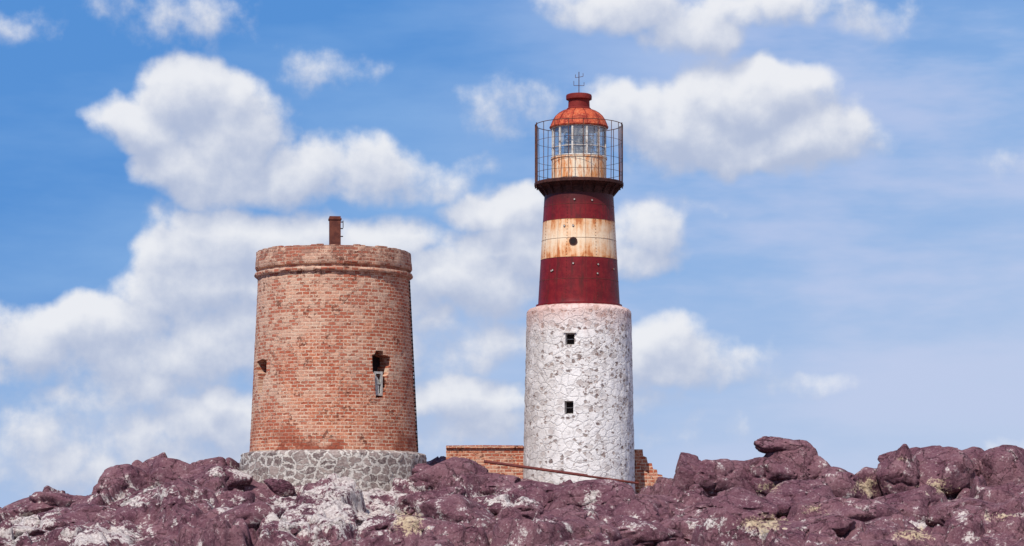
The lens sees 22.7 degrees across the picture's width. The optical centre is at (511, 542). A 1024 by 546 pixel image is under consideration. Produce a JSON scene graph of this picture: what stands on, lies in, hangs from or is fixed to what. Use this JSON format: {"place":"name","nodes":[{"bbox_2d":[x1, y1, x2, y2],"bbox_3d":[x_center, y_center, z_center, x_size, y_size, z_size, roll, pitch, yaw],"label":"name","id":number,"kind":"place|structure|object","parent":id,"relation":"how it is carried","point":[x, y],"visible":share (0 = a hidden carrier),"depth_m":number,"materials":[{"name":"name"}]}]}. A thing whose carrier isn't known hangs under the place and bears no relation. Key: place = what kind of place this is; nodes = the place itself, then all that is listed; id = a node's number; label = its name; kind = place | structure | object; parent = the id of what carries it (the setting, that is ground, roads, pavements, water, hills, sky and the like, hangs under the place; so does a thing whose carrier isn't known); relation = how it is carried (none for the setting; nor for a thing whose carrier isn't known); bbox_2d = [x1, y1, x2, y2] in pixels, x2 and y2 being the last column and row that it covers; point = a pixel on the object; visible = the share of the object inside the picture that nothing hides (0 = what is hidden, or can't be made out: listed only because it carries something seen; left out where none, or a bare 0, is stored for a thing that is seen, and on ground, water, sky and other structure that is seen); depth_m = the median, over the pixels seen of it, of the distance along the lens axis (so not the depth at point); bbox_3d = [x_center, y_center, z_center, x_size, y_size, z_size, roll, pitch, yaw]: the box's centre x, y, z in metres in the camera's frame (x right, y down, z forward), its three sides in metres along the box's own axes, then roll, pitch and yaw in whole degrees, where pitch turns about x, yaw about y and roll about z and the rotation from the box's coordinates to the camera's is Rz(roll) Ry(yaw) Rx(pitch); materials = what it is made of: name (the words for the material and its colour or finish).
{"place":"outdoors","nodes":[
{"label":"outdoors","id":0,"kind":"place"},
{"bbox_2d":[0,452,1023,545],"bbox_3d":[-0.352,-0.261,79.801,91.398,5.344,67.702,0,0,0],"label":"rocky hill","id":1,"kind":"structure","parent":0,"point":[329,507],"depth_m":69.40,"materials":[{"name":"stone"}]},
{"bbox_2d":[239,216,426,490],"bbox_3d":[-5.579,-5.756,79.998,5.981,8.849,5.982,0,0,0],"label":"brick tower","id":2,"kind":"structure","parent":1,"relation":"on","point":[334,391],"depth_m":77.79,"materials":[{"name":"brick"}]},
{"bbox_2d":[373,371,382,395],"bbox_3d":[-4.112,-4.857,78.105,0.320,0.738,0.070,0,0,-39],"label":"window frame","id":3,"kind":"structure","parent":2,"relation":"in","point":[380,383],"depth_m":78.15,"materials":[{"name":"white wood"}]},
{"bbox_2d":[485,455,522,478],"bbox_3d":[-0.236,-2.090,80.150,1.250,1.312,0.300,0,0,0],"label":"wall","id":4,"kind":"structure","parent":1,"relation":"on","point":[508,470],"depth_m":80.00,"materials":[{"name":"brick"}]},
{"bbox_2d":[446,446,662,479],"bbox_3d":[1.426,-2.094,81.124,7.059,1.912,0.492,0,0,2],"label":"wall","id":5,"kind":"structure","parent":1,"relation":"on","point":[479,455],"depth_m":81.00,"materials":[{"name":"brick"}]},
{"bbox_2d":[446,445,522,447],"bbox_3d":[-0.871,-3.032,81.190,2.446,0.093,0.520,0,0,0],"label":"coping","id":6,"kind":"object","parent":5,"relation":"on","point":[485,446],"visible":1,"depth_m":80.93,"materials":[{"name":"brick"}]},
{"bbox_2d":[484,460,638,483],"bbox_3d":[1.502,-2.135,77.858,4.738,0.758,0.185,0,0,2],"label":"fallen beam","id":7,"kind":"structure","parent":1,"relation":"on","point":[542,469],"depth_m":77.80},
{"bbox_2d":[523,303,634,491],"bbox_3d":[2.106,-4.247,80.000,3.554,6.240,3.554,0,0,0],"label":"stone base","id":8,"kind":"object","parent":1,"relation":"on","point":[589,373],"visible":0.88,"depth_m":78.54,"materials":[{"name":"white stone"}]},
{"bbox_2d":[536,192,621,306],"bbox_3d":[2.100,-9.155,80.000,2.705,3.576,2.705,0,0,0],"label":"iron tower","id":9,"kind":"structure","parent":8,"relation":"on","point":[579,283],"depth_m":78.97,"materials":[{"name":"metal"}]},
{"bbox_2d":[538,181,620,194],"bbox_3d":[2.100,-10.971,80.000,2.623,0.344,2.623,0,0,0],"label":"gallery cove","id":10,"kind":"object","parent":9,"relation":"on","point":[578,186],"visible":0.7,"depth_m":78.98,"materials":[{"name":"metal"}]},
{"bbox_2d":[535,118,622,189],"bbox_3d":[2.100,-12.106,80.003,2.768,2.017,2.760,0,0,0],"label":"gallery railing","id":11,"kind":"object","parent":10,"relation":"on","point":[620,142],"visible":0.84,"depth_m":79.68,"materials":[{"name":"brown metal"}]},
{"bbox_2d":[534,177,623,187],"bbox_3d":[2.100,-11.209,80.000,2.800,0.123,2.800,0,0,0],"label":"gallery deck","id":12,"kind":"structure","parent":10,"relation":"on","point":[562,179],"depth_m":78.83,"materials":[{"name":"brown metal"}]},
{"bbox_2d":[551,154,606,177],"bbox_3d":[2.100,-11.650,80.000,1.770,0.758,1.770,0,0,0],"label":"lantern base","id":13,"kind":"object","parent":12,"relation":"on","point":[561,162],"visible":0.79,"depth_m":79.24,"materials":[{"name":"beige metal"}]},
{"bbox_2d":[551,124,606,157],"bbox_3d":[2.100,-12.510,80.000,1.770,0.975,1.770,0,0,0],"label":"lantern mullions","id":14,"kind":"object","parent":13,"relation":"on","point":[572,144],"visible":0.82,"depth_m":79.38,"materials":[{"name":"white metal"}]},
{"bbox_2d":[549,108,607,131],"bbox_3d":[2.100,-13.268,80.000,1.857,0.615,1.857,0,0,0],"label":"dome roof","id":15,"kind":"structure","parent":14,"relation":"on","point":[579,113],"depth_m":79.39,"materials":[{"name":"metal"}]},
{"bbox_2d":[566,92,591,108],"bbox_3d":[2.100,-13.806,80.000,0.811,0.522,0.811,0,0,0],"label":"ventilator","id":16,"kind":"object","parent":15,"relation":"on","point":[578,100],"visible":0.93,"depth_m":79.69,"materials":[{"name":"red paint"}]},
{"bbox_2d":[551,107,606,124],"bbox_3d":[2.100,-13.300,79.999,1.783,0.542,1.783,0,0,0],"label":"dome ribs","id":17,"kind":"object","parent":15,"relation":"attached to","point":[573,112],"visible":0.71,"depth_m":79.52,"materials":[{"name":"metal"}]},
{"bbox_2d":[564,127,593,153],"bbox_3d":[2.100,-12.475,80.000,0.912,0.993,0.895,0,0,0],"label":"lens frame","id":18,"kind":"object","parent":14,"relation":"in","point":[592,143],"visible":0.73,"depth_m":79.89,"materials":[{"name":"grey metal"}]},
{"bbox_2d":[566,132,591,152],"bbox_3d":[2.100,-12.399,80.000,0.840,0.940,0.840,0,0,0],"label":"lens","id":19,"kind":"object","parent":18,"relation":"in","point":[579,139],"visible":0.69,"depth_m":79.66,"materials":[{"name":"glass"}]},
{"bbox_2d":[537,181,620,195],"bbox_3d":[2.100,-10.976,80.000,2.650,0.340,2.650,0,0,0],"label":"gallery brackets","id":20,"kind":"object","parent":10,"relation":"attached to","point":[617,189],"visible":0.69,"depth_m":79.23,"materials":[{"name":"brown metal"}]},
{"bbox_2d":[540,203,618,281],"bbox_3d":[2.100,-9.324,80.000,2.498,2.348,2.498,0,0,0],"label":"plate laps","id":21,"kind":"object","parent":9,"relation":"on","point":[570,237],"visible":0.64,"depth_m":78.98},
{"bbox_2d":[542,194,617,298],"bbox_3d":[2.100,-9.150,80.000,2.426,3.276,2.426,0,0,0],"label":"rivets","id":22,"kind":"object","parent":9,"relation":"attached to","point":[566,244],"visible":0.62,"depth_m":78.98,"materials":[{"name":"red metal"}]},
{"bbox_2d":[635,460,655,492],"bbox_3d":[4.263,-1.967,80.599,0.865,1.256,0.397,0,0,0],"label":"buttress","id":23,"kind":"structure","parent":1,"relation":"on","point":[643,478],"depth_m":80.40,"materials":[{"name":"brick"}]},
{"bbox_2d":[809,514,855,536],"bbox_3d":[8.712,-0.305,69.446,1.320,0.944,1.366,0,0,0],"label":"boulder","id":24,"kind":"object","parent":1,"relation":"on","point":[840,525],"visible":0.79,"depth_m":69.02,"materials":[{"name":"stone"}]},
{"bbox_2d":[0,0,1023,507],"label":"sky","id":25,"kind":"structure","parent":0,"point":[819,207],"materials":[{"name":"blue"}]},
{"bbox_2d":[567,402,572,412],"bbox_3d":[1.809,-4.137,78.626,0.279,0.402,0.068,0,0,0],"label":"window pane","id":26,"kind":"object","parent":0,"point":[569,404],"visible":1,"depth_m":78.63,"materials":[{"name":"black glass"}]},
{"bbox_2d":[567,334,573,343],"bbox_3d":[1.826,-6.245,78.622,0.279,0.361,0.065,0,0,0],"label":"window pane","id":27,"kind":"object","parent":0,"point":[570,336],"visible":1,"depth_m":78.62,"materials":[{"name":"black glass"}]},
{"label":"ground","id":28,"kind":"structure","parent":0,"visible":0},
{"bbox_2d":[0,439,1023,545],"bbox_3d":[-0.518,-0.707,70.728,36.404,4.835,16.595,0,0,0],"label":"rock outcrop","id":29,"kind":"object","parent":28,"relation":"on","point":[806,473],"visible":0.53,"depth_m":74.21,"materials":[{"name":"purple stone"}]},
{"bbox_2d":[514,496,543,514],"bbox_3d":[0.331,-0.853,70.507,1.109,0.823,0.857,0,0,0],"label":"boulder","id":30,"kind":"object","parent":29,"relation":"on","point":[522,503],"visible":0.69,"depth_m":70.26,"materials":[{"name":"stone"}]},
{"bbox_2d":[754,436,803,453],"bbox_3d":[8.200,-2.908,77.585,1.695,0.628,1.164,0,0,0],"label":"boulder","id":31,"kind":"object","parent":29,"relation":"on","point":[765,444],"visible":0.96,"depth_m":77.13,"materials":[{"name":"purple stone"}]}
]}

